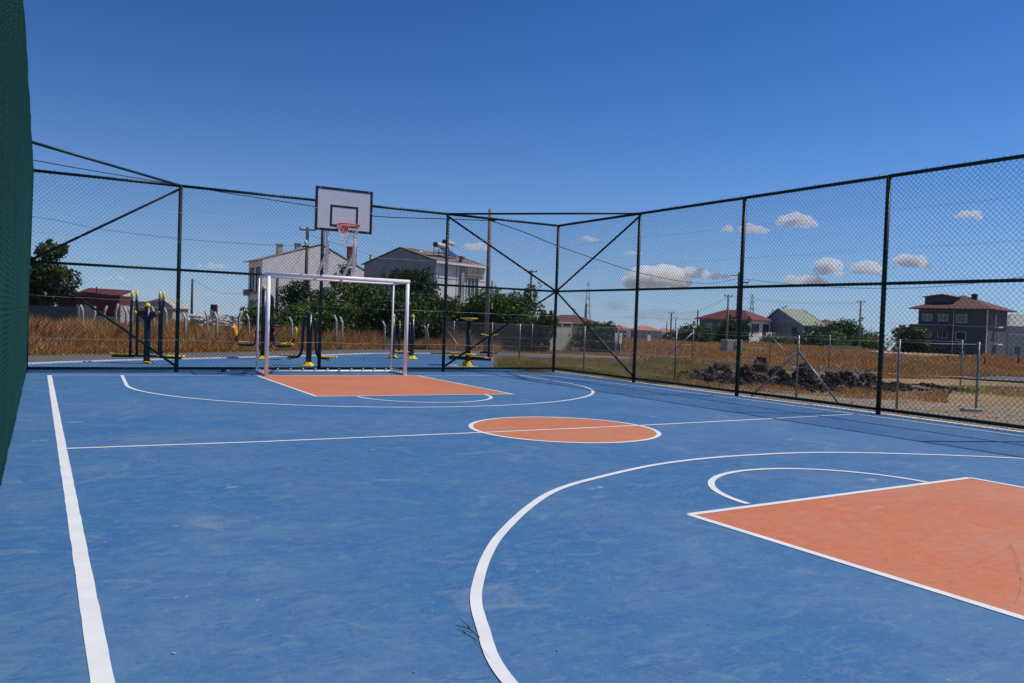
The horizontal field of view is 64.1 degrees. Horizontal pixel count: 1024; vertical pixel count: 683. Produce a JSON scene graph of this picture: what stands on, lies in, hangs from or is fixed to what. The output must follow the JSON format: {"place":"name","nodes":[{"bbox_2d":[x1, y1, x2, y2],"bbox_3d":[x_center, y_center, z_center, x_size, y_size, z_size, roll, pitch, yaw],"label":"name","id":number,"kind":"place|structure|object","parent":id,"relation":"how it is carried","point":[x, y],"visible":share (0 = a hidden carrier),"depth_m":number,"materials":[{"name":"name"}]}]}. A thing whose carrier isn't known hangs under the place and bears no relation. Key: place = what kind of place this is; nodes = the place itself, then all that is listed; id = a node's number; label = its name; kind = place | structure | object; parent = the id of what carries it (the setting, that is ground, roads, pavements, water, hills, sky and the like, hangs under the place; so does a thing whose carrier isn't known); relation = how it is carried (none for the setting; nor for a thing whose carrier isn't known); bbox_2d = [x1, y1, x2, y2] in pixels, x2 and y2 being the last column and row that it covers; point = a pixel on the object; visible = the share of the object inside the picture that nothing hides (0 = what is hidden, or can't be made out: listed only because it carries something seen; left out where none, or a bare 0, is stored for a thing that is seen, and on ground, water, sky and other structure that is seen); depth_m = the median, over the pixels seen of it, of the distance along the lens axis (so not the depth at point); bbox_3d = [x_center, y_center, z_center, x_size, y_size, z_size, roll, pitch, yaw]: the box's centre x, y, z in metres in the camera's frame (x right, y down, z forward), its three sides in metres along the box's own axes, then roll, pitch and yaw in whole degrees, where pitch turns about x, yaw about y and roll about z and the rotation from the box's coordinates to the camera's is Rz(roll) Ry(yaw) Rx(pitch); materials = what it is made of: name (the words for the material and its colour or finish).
{"place":"outdoors","nodes":[
{"label":"outdoors","id":0,"kind":"place"},
{"bbox_2d":[28,313,502,354],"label":"dry grass","id":1,"kind":"structure","parent":0,"point":[205,336],"depth_m":26.41,"materials":[{"name":"plant"}]},
{"bbox_2d":[243,243,363,313],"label":"gable house","id":2,"kind":"structure","parent":0,"point":[275,267],"depth_m":78.17,"materials":[{"name":"white paint"}]},
{"bbox_2d":[250,268,253,291],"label":"window","id":3,"kind":"structure","parent":2,"relation":"in","point":[251,269],"depth_m":78.86,"materials":[{"name":"grey glass"}]},
{"bbox_2d":[10,0,1023,350],"label":"sky","id":4,"kind":"structure","parent":0,"point":[451,106],"materials":[{"name":"blue"}]},
{"bbox_2d":[28,349,1023,380],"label":"road","id":5,"kind":"structure","parent":0,"point":[103,357],"depth_m":25.14,"materials":[{"name":"asphalt"}]},
{"bbox_2d":[339,317,342,349],"bbox_3d":[-6.290,-0.296,30.024,0.169,1.238,0.072,2,2,10],"label":"concrete post","id":6,"kind":"object","parent":5,"relation":"on","point":[341,320],"visible":0.8,"depth_m":29.99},
{"bbox_2d":[382,321,385,349],"bbox_3d":[-4.884,-0.223,31.011,0.169,1.138,0.072,2,1,-4],"label":"concrete post","id":7,"kind":"object","parent":5,"relation":"on","point":[384,335],"visible":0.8,"depth_m":30.99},
{"bbox_2d":[30,320,1023,430],"bbox_3d":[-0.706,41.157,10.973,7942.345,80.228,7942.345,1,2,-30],"label":"ground","id":8,"kind":"structure","parent":0,"point":[948,408],"depth_m":16.04,"materials":[{"name":"soil"}]},
{"bbox_2d":[29,305,79,321],"bbox_3d":[-19.463,-0.861,34.012,2.869,1.250,0.150,2,1,0],"label":"panel fence","id":9,"kind":"object","parent":8,"relation":"on","point":[38,311],"visible":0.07,"depth_m":33.93,"materials":[{"name":"metal"}]},
{"bbox_2d":[29,238,84,305],"bbox_3d":[-23.164,-2.644,40.229,3.727,5.000,3.375,1,2,-30],"label":"tree","id":10,"kind":"object","parent":8,"relation":"on","point":[57,272],"visible":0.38,"depth_m":39.91,"materials":[{"name":"green plant"}]},
{"bbox_2d":[58,287,133,323],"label":"maroon shed","id":11,"kind":"structure","parent":8,"relation":"on","point":[93,293],"depth_m":40.16,"materials":[{"name":"red"}]},
{"bbox_2d":[123,306,127,326],"bbox_3d":[-14.221,-0.627,30.016,0.169,1.350,0.072,2,1,-1],"label":"concrete post","id":12,"kind":"object","parent":8,"relation":"on","point":[126,313],"visible":0.53,"depth_m":29.98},
{"bbox_2d":[133,298,190,323],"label":"grey barn","id":13,"kind":"structure","parent":8,"relation":"on","point":[172,313],"depth_m":61.99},
{"bbox_2d":[182,312,186,333],"bbox_3d":[-10.853,-0.366,27.029,0.169,1.216,0.072,2,2,16],"label":"concrete post","id":14,"kind":"object","parent":8,"relation":"on","point":[185,318],"visible":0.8,"depth_m":26.99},
{"bbox_2d":[190,279,193,321],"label":"utility pole","id":15,"kind":"object","parent":8,"relation":"on","point":[192,284],"visible":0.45,"depth_m":77.95,"materials":[{"name":"brown wood"}]},
{"bbox_2d":[210,304,217,317],"bbox_3d":[-13.148,-0.738,36.017,0.300,1.800,0.120,2,1,0],"label":"scrap panel","id":16,"kind":"object","parent":8,"relation":"on","point":[213,306],"visible":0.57,"depth_m":35.94,"materials":[{"name":"brown"}]},
{"bbox_2d":[213,312,217,337],"bbox_3d":[-9.813,-0.356,27.029,0.169,1.269,0.072,2,2,15],"label":"concrete post","id":17,"kind":"object","parent":8,"relation":"on","point":[216,324],"visible":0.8,"depth_m":27.00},
{"bbox_2d":[187,310,246,328],"bbox_3d":[-12.380,-0.643,34.553,3.155,1.314,2.792,2,2,9],"label":"debris heap","id":18,"kind":"object","parent":8,"relation":"on","point":[211,319],"visible":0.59,"depth_m":33.99,"materials":[{"name":"stone"}]},
{"bbox_2d":[245,314,249,337],"bbox_3d":[-9.401,-0.375,29.018,0.169,1.232,0.072,2,1,3],"label":"concrete post","id":19,"kind":"object","parent":8,"relation":"on","point":[248,326],"visible":0.53,"depth_m":28.98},
{"bbox_2d":[275,278,278,316],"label":"utility pole","id":20,"kind":"object","parent":8,"relation":"on","point":[277,287],"visible":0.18,"depth_m":71.92,"materials":[{"name":"brown wood"}]},
{"bbox_2d":[239,300,315,330],"bbox_3d":[-9.329,-0.471,33.023,3.090,2.380,3.342,1,2,-30],"label":"bush","id":21,"kind":"object","parent":8,"relation":"on","point":[300,314],"visible":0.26,"depth_m":32.48,"materials":[{"name":"green plant"}]},
{"bbox_2d":[288,317,292,339],"bbox_3d":[-7.873,-0.295,29.006,0.169,1.178,0.072,2,2,-11],"label":"concrete post","id":22,"kind":"object","parent":8,"relation":"on","point":[291,332],"visible":0.73,"depth_m":28.99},
{"bbox_2d":[275,280,337,313],"bbox_3d":[-9.010,-1.277,36.070,2.790,3.104,2.664,1,2,-30],"label":"bush","id":23,"kind":"object","parent":8,"relation":"on","point":[289,290],"visible":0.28,"depth_m":35.53,"materials":[{"name":"green plant"}]},
{"bbox_2d":[299,227,314,273],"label":"utility pole","id":24,"kind":"object","parent":8,"relation":"on","point":[307,229],"visible":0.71,"depth_m":59.96,"materials":[{"name":"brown wood"}]},
{"bbox_2d":[32,216,290,245],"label":"overhead cable","id":25,"kind":"object","parent":24,"relation":"attached to","point":[159,236],"visible":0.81,"depth_m":56.30,"materials":[{"name":"black plastic"}]},
{"bbox_2d":[28,348,622,355],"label":"roadside grass","id":26,"kind":"structure","parent":8,"relation":"on","point":[100,353],"depth_m":24.22,"materials":[{"name":"plant"}]},
{"bbox_2d":[299,297,362,333],"bbox_3d":[-7.554,-0.609,34.121,2.667,2.501,2.633,1,2,-30],"label":"bush","id":27,"kind":"object","parent":8,"relation":"on","point":[328,312],"visible":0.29,"depth_m":33.81,"materials":[{"name":"green plant"}]},
{"bbox_2d":[333,315,336,341],"bbox_3d":[-6.725,-0.370,31.027,0.169,1.303,0.072,2,2,13],"label":"concrete post","id":28,"kind":"object","parent":8,"relation":"on","point":[334,316],"visible":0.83,"depth_m":30.99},
{"bbox_2d":[329,262,351,300],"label":"bush","id":29,"kind":"object","parent":8,"relation":"on","point":[348,271],"visible":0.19,"depth_m":39.81,"materials":[{"name":"green plant"}]},
{"bbox_2d":[311,271,394,329],"bbox_3d":[-6.931,-1.163,36.936,4.431,4.141,3.936,1,2,-30],"label":"tree","id":30,"kind":"object","parent":8,"relation":"on","point":[358,293],"visible":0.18,"depth_m":36.04,"materials":[{"name":"green plant"}]},
{"bbox_2d":[345,266,442,302],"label":"tree","id":31,"kind":"object","parent":8,"relation":"on","point":[420,287],"visible":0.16,"depth_m":43.96,"materials":[{"name":"green plant"}]},
{"bbox_2d":[359,288,437,340],"bbox_3d":[-4.825,-0.703,34.840,3.242,3.120,3.010,1,2,-30],"label":"bush","id":32,"kind":"object","parent":8,"relation":"on","point":[397,315],"visible":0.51,"depth_m":34.19,"materials":[{"name":"green plant"}]},
{"bbox_2d":[361,247,485,306],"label":"panelled house","id":33,"kind":"structure","parent":8,"relation":"on","point":[451,274],"depth_m":62.19,"materials":[{"name":"white"}]},
{"bbox_2d":[433,240,456,258],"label":"solar heater","id":34,"kind":"object","parent":33,"relation":"on","point":[441,247],"visible":0.66,"depth_m":62.52,"materials":[{"name":"grey metal"}]},
{"bbox_2d":[466,276,478,296],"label":"window","id":35,"kind":"structure","parent":33,"relation":"in","point":[473,283],"depth_m":63.38,"materials":[{"name":"white"}]},
{"bbox_2d":[400,291,465,340],"bbox_3d":[-3.633,-0.760,36.117,2.549,2.878,3.306,1,2,-43],"label":"bush","id":36,"kind":"object","parent":8,"relation":"on","point":[432,305],"visible":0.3,"depth_m":35.63,"materials":[{"name":"green plant"}]},
{"bbox_2d":[440,295,492,334],"bbox_3d":[-2.271,-0.813,38.018,3.305,2.625,2.600,1,2,-30],"label":"bush","id":37,"kind":"object","parent":8,"relation":"on","point":[462,324],"visible":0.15,"depth_m":37.35,"materials":[{"name":"green plant"}]},
{"bbox_2d":[483,209,495,351],"bbox_3d":[-0.889,-2.409,33.009,0.392,5.878,0.258,3,2,21],"label":"utility pole","id":38,"kind":"object","parent":8,"relation":"on","point":[486,326],"visible":0.69,"depth_m":33.01,"materials":[{"name":"concrete"}]},
{"bbox_2d":[33,160,487,220],"bbox_3d":[-9.975,-5.345,28.498,19.678,0.566,5.365,1,2,-41],"label":"overhead cable","id":39,"kind":"object","parent":38,"relation":"attached to","point":[227,192],"visible":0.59,"depth_m":31.05,"materials":[{"name":"black plastic"}]},
{"bbox_2d":[492,221,733,283],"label":"overhead cable","id":40,"kind":"object","parent":38,"relation":"attached to","point":[599,260],"visible":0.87,"depth_m":43.39,"materials":[{"name":"black plastic"}]},
{"bbox_2d":[459,282,544,349],"bbox_3d":[-0.350,-0.954,37.127,3.691,3.602,3.535,3,2,32],"label":"tree","id":41,"kind":"object","parent":8,"relation":"on","point":[505,301],"visible":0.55,"depth_m":36.49,"materials":[{"name":"green plant"}]},
{"bbox_2d":[0,354,1023,682],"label":"court surface","id":42,"kind":"object","parent":8,"relation":"on","point":[356,552],"visible":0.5,"depth_m":4.73,"materials":[{"name":"paint"}]},
{"bbox_2d":[0,0,33,485],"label":"court fence","id":43,"kind":"object","parent":42,"relation":"on","point":[16,177],"visible":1,"depth_m":6.28,"materials":[{"name":"green metal"}]},
{"bbox_2d":[108,291,185,363],"bbox_3d":[-8.410,-0.326,18.849,1.765,1.670,0.302,2,1,-5],"label":"ski machine","id":44,"kind":"object","parent":42,"relation":"on","point":[147,325],"visible":0.91,"depth_m":18.80,"materials":[{"name":"metal"}]},
{"bbox_2d":[232,286,297,358],"bbox_3d":[-6.706,-0.516,22.240,1.791,1.992,0.403,2,1,-2],"label":"press machine","id":45,"kind":"object","parent":42,"relation":"on","point":[262,331],"visible":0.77,"depth_m":22.22,"materials":[{"name":"black"}]},
{"bbox_2d":[279,313,337,365],"bbox_3d":[-4.952,-0.051,19.964,1.407,1.300,0.370,2,1,-8],"label":"air walker","id":46,"kind":"object","parent":42,"relation":"on","point":[309,336],"visible":0.82,"depth_m":19.92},
{"bbox_2d":[26,141,638,372],"bbox_3d":[-3.109,-1.131,16.691,11.781,3.857,3.329,1,2,-30],"label":"court fence","id":47,"kind":"object","parent":42,"relation":"on","point":[176,367],"visible":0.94,"depth_m":17.42,"materials":[{"name":"green metal"}]},
{"bbox_2d":[255,272,409,375],"bbox_3d":[-3.815,-0.344,17.503,3.087,2.093,0.891,1,2,-30],"label":"goal frame","id":48,"kind":"object","parent":42,"relation":"on","point":[268,276],"visible":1,"depth_m":17.37,"materials":[{"name":"metal"}]},
{"bbox_2d":[314,186,372,280],"bbox_3d":[-3.588,-2.247,17.209,1.230,1.894,1.445,1,2,-30],"label":"basketball hoop","id":49,"kind":"object","parent":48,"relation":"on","point":[342,211],"visible":1,"depth_m":17.04,"materials":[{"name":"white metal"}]},
{"bbox_2d":[258,375,508,395],"bbox_3d":[-2.576,0.800,15.367,3.490,0.001,4.520,1,2,-30],"label":"key paint","id":50,"kind":"object","parent":42,"relation":"on","point":[343,385],"visible":1,"depth_m":15.05,"materials":[{"name":"paint"}]},
{"bbox_2d":[387,314,417,358],"bbox_3d":[-3.321,-0.157,25.044,0.956,1.362,0.780,3,2,30],"label":"stepping machine","id":51,"kind":"object","parent":42,"relation":"on","point":[411,341],"visible":0.77,"depth_m":24.96,"materials":[{"name":"metal"}]},
{"bbox_2d":[436,364,477,366],"bbox_3d":[-1.497,0.656,22.337,0.900,0.003,1.150,1,2,-30],"label":"concrete patch","id":52,"kind":"object","parent":42,"relation":"on","point":[458,365],"visible":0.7,"depth_m":22.22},
{"bbox_2d":[447,317,490,365],"bbox_3d":[-1.208,0.006,22.439,1.186,1.317,0.660,3,2,25],"label":"waist twister","id":53,"kind":"object","parent":52,"relation":"on","point":[467,357],"visible":0.79,"depth_m":22.46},
{"bbox_2d":[456,618,479,637],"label":"twig","id":54,"kind":"object","parent":42,"relation":"on","point":[478,636],"visible":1,"depth_m":3.34,"materials":[{"name":"wood"}]},
{"bbox_2d":[480,334,497,356],"bbox_3d":[-0.743,0.165,26.323,0.566,0.830,0.160,2,1,0],"label":"leg trainer","id":55,"kind":"object","parent":42,"relation":"on","point":[489,338],"visible":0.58,"depth_m":26.29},
{"bbox_2d":[24,389,1021,672],"bbox_3d":[0.303,1.028,10.361,11.168,0.011,14.804,1,2,-30],"label":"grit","id":56,"kind":"object","parent":42,"relation":"on","point":[186,557],"visible":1,"depth_m":4.83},
{"bbox_2d":[47,375,1023,682],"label":"painted lines","id":57,"kind":"object","parent":42,"relation":"on","point":[97,651],"visible":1,"depth_m":4.74,"materials":[{"name":"paint"}]},
{"bbox_2d":[473,417,656,441],"bbox_3d":[0.630,1.053,9.880,2.260,0.001,2.260,1,2,-30],"label":"circle paint","id":58,"kind":"object","parent":42,"relation":"on","point":[603,432],"visible":1,"depth_m":9.78,"materials":[{"name":"paint"}]},
{"bbox_2d":[553,154,1023,432],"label":"court fence","id":59,"kind":"object","parent":42,"relation":"on","point":[884,283],"visible":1,"depth_m":14.14,"materials":[{"name":"green metal"}]},
{"bbox_2d":[697,478,1023,615],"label":"key paint","id":60,"kind":"object","parent":42,"relation":"on","point":[971,547],"visible":1,"depth_m":5.31,"materials":[{"name":"paint"}]},
{"bbox_2d":[28,353,1023,432],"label":"kerb","id":61,"kind":"structure","parent":8,"relation":"on","point":[555,371],"depth_m":17.85,"materials":[{"name":"concrete"}]},
{"bbox_2d":[514,309,557,351],"bbox_3d":[1.054,-0.352,34.927,1.849,2.167,1.950,1,2,-30],"label":"bush","id":62,"kind":"object","parent":8,"relation":"on","point":[535,337],"visible":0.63,"depth_m":34.70,"materials":[{"name":"green plant"}]},
{"bbox_2d":[549,322,572,351],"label":"metal gate","id":63,"kind":"structure","parent":8,"relation":"on","point":[561,336],"depth_m":36.42,"materials":[{"name":"metal"}]},
{"bbox_2d":[548,315,603,334],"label":"house","id":64,"kind":"structure","parent":8,"relation":"on","point":[575,324],"depth_m":93.00,"materials":[{"name":"brown tile"}]},
{"bbox_2d":[568,320,623,352],"bbox_3d":[3.806,0.049,36.648,2.456,2.064,2.223,2,2,17],"label":"bush","id":65,"kind":"object","parent":8,"relation":"on","point":[607,334],"visible":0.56,"depth_m":36.19,"materials":[{"name":"green plant"}]},
{"bbox_2d":[611,324,630,336],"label":"apartment block","id":66,"kind":"structure","parent":8,"relation":"on","point":[625,328],"depth_m":300.93,"materials":[{"name":"white paint"}]},
{"bbox_2d":[490,356,786,384],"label":"verge grass","id":67,"kind":"structure","parent":8,"relation":"on","point":[510,361],"depth_m":24.17,"materials":[{"name":"plant"}]},
{"bbox_2d":[631,325,659,338],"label":"house","id":68,"kind":"structure","parent":8,"relation":"on","point":[648,330],"depth_m":300.77,"materials":[{"name":"grey paint"}]},
{"bbox_2d":[658,332,673,339],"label":"tree","id":69,"kind":"object","parent":8,"relation":"on","point":[668,336],"visible":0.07,"depth_m":120.76,"materials":[{"name":"green plant"}]},
{"bbox_2d":[671,321,714,342],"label":"tree","id":70,"kind":"object","parent":8,"relation":"on","point":[700,332],"visible":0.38,"depth_m":117.12,"materials":[{"name":"green plant"}]},
{"bbox_2d":[453,321,962,385],"bbox_3d":[6.738,0.176,30.220,19.334,1.283,6.169,3,2,42],"label":"galvanised fence","id":71,"kind":"object","parent":8,"relation":"on","point":[617,353],"visible":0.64,"depth_m":32.38,"materials":[{"name":"metal"}]},
{"bbox_2d":[704,373,715,382],"bbox_3d":[4.580,0.887,18.924,0.288,0.306,0.276,1,2,-30],"label":"boulder","id":72,"kind":"object","parent":8,"relation":"on","point":[710,375],"visible":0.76,"depth_m":18.84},
{"bbox_2d":[713,362,731,370],"bbox_3d":[5.718,0.792,22.224,0.508,0.439,0.358,3,2,23],"label":"boulder","id":73,"kind":"object","parent":8,"relation":"on","point":[720,366],"visible":0.29,"depth_m":22.14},
{"bbox_2d":[724,294,732,339],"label":"utility pole","id":74,"kind":"object","parent":8,"relation":"on","point":[727,319],"visible":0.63,"depth_m":111.96,"materials":[{"name":"wood"}]},
{"bbox_2d":[706,315,754,343],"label":"tree","id":75,"kind":"object","parent":8,"relation":"on","point":[747,327],"visible":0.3,"depth_m":120.61,"materials":[{"name":"green plant"}]},
{"bbox_2d":[720,339,742,353],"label":"utility cabinet","id":76,"kind":"object","parent":8,"relation":"on","point":[728,344],"visible":0.49,"depth_m":40.24,"materials":[{"name":"metal"}]},
{"bbox_2d":[446,321,1023,411],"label":"galvanised fence","id":77,"kind":"object","parent":8,"relation":"on","point":[975,409],"visible":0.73,"depth_m":17.75,"materials":[{"name":"metal"}]},
{"bbox_2d":[731,272,749,339],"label":"utility pole","id":78,"kind":"object","parent":8,"relation":"on","point":[737,304],"visible":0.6,"depth_m":69.97,"materials":[{"name":"brown wood"}]},
{"bbox_2d":[748,276,1023,288],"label":"overhead cable","id":79,"kind":"object","parent":78,"relation":"attached to","point":[888,288],"visible":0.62,"depth_m":65.83,"materials":[{"name":"black plastic"}]},
{"bbox_2d":[479,338,1023,378],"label":"field grass","id":80,"kind":"structure","parent":8,"relation":"on","point":[888,363],"depth_m":34.84,"materials":[{"name":"plant"}]},
{"bbox_2d":[752,357,769,372],"bbox_3d":[7.280,0.776,23.885,0.509,0.648,0.422,2,2,12],"label":"boulder","id":81,"kind":"object","parent":8,"relation":"on","point":[756,366],"visible":0.62,"depth_m":23.76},
{"bbox_2d":[761,332,795,344],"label":"bush","id":82,"kind":"object","parent":8,"relation":"on","point":[778,340],"visible":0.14,"depth_m":125.28,"materials":[{"name":"green plant"}]},
{"bbox_2d":[767,308,826,342],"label":"green roof house","id":83,"kind":"structure","parent":8,"relation":"on","point":[790,324],"depth_m":153.44,"materials":[{"name":"stone"}]},
{"bbox_2d":[590,360,1023,429],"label":"field stones","id":84,"kind":"object","parent":8,"relation":"on","point":[911,407],"visible":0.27,"depth_m":14.71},
{"bbox_2d":[787,321,845,346],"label":"tree","id":85,"kind":"object","parent":8,"relation":"on","point":[813,339],"visible":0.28,"depth_m":126.98,"materials":[{"name":"green plant"}]},
{"bbox_2d":[687,379,949,402],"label":"rubble weeds","id":86,"kind":"object","parent":8,"relation":"on","point":[887,396],"visible":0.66,"depth_m":17.42,"materials":[{"name":"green plant"}]},
{"bbox_2d":[673,362,985,393],"bbox_3d":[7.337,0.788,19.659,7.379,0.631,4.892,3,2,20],"label":"rubble heap","id":87,"kind":"object","parent":8,"relation":"on","point":[888,386],"visible":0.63,"depth_m":18.86,"materials":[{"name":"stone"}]},
{"bbox_2d":[820,329,851,345],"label":"tree","id":88,"kind":"object","parent":8,"relation":"on","point":[834,342],"visible":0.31,"depth_m":123.57,"materials":[{"name":"green plant"}]},
{"bbox_2d":[824,345,861,349],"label":"wall","id":89,"kind":"structure","parent":8,"relation":"on","point":[852,347],"depth_m":61.92,"materials":[{"name":"concrete"}]},
{"bbox_2d":[826,317,863,345],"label":"tree","id":90,"kind":"object","parent":8,"relation":"on","point":[852,329],"visible":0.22,"depth_m":133.94,"materials":[{"name":"green plant"}]},
{"bbox_2d":[857,300,864,345],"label":"utility pole","id":91,"kind":"object","parent":8,"relation":"on","point":[860,321],"visible":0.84,"depth_m":121.99,"materials":[{"name":"concrete"}]},
{"bbox_2d":[849,327,892,349],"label":"tree","id":92,"kind":"object","parent":8,"relation":"on","point":[873,343],"visible":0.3,"depth_m":124.26,"materials":[{"name":"green plant"}]},
{"bbox_2d":[891,324,931,352],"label":"tree","id":93,"kind":"object","parent":8,"relation":"on","point":[920,339],"visible":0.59,"depth_m":116.62,"materials":[{"name":"green plant"}]},
{"bbox_2d":[920,384,1023,397],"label":"weed patches","id":94,"kind":"object","parent":8,"relation":"on","point":[1005,391],"visible":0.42,"depth_m":20.10,"materials":[{"name":"brown plant"}]},
{"bbox_2d":[1005,314,1023,356],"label":"pale house","id":95,"kind":"structure","parent":8,"relation":"on","point":[1010,338],"depth_m":175.54,"materials":[{"name":"grey paint"}]},
{"bbox_2d":[584,282,591,317],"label":"lattice tower","id":96,"kind":"structure","parent":0,"point":[589,298],"depth_m":420.22,"materials":[{"name":"metal"}]},
{"bbox_2d":[694,310,775,343],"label":"red roof house","id":97,"kind":"structure","parent":0,"point":[754,335],"depth_m":153.60,"materials":[{"name":"tile"}]},
{"bbox_2d":[751,323,758,332],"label":"window","id":98,"kind":"structure","parent":97,"relation":"in","point":[752,324],"depth_m":151.22,"materials":[{"name":"white"}]},
{"bbox_2d":[762,324,768,334],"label":"window","id":99,"kind":"structure","parent":97,"relation":"in","point":[766,326],"depth_m":153.42,"materials":[{"name":"black glass"}]},
{"bbox_2d":[909,294,1016,356],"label":"three storey house","id":100,"kind":"structure","parent":0,"point":[997,349],"depth_m":149.03,"materials":[{"name":"stone"}]},
{"bbox_2d":[922,314,931,320],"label":"window","id":101,"kind":"structure","parent":100,"relation":"in","point":[926,316],"depth_m":152.00,"materials":[{"name":"white"}]},
{"bbox_2d":[928,349,940,353],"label":"window","id":102,"kind":"structure","parent":100,"relation":"in","point":[929,351],"depth_m":151.04,"materials":[{"name":"black glass"}]},
{"bbox_2d":[937,332,946,337],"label":"window","id":103,"kind":"structure","parent":100,"relation":"in","point":[943,334],"depth_m":150.19,"materials":[{"name":"white"}]},
{"bbox_2d":[938,314,947,320],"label":"window","id":104,"kind":"structure","parent":100,"relation":"in","point":[940,318],"depth_m":150.12,"materials":[{"name":"white"}]},
{"bbox_2d":[954,347,964,354],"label":"window","id":105,"kind":"structure","parent":100,"relation":"in","point":[958,348],"depth_m":148.26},
{"bbox_2d":[955,332,965,339],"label":"window","id":106,"kind":"structure","parent":100,"relation":"in","point":[957,334],"depth_m":148.05,"materials":[{"name":"black"}]},
{"bbox_2d":[956,314,966,322],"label":"window","id":107,"kind":"structure","parent":100,"relation":"in","point":[962,318],"depth_m":147.97,"materials":[{"name":"white"}]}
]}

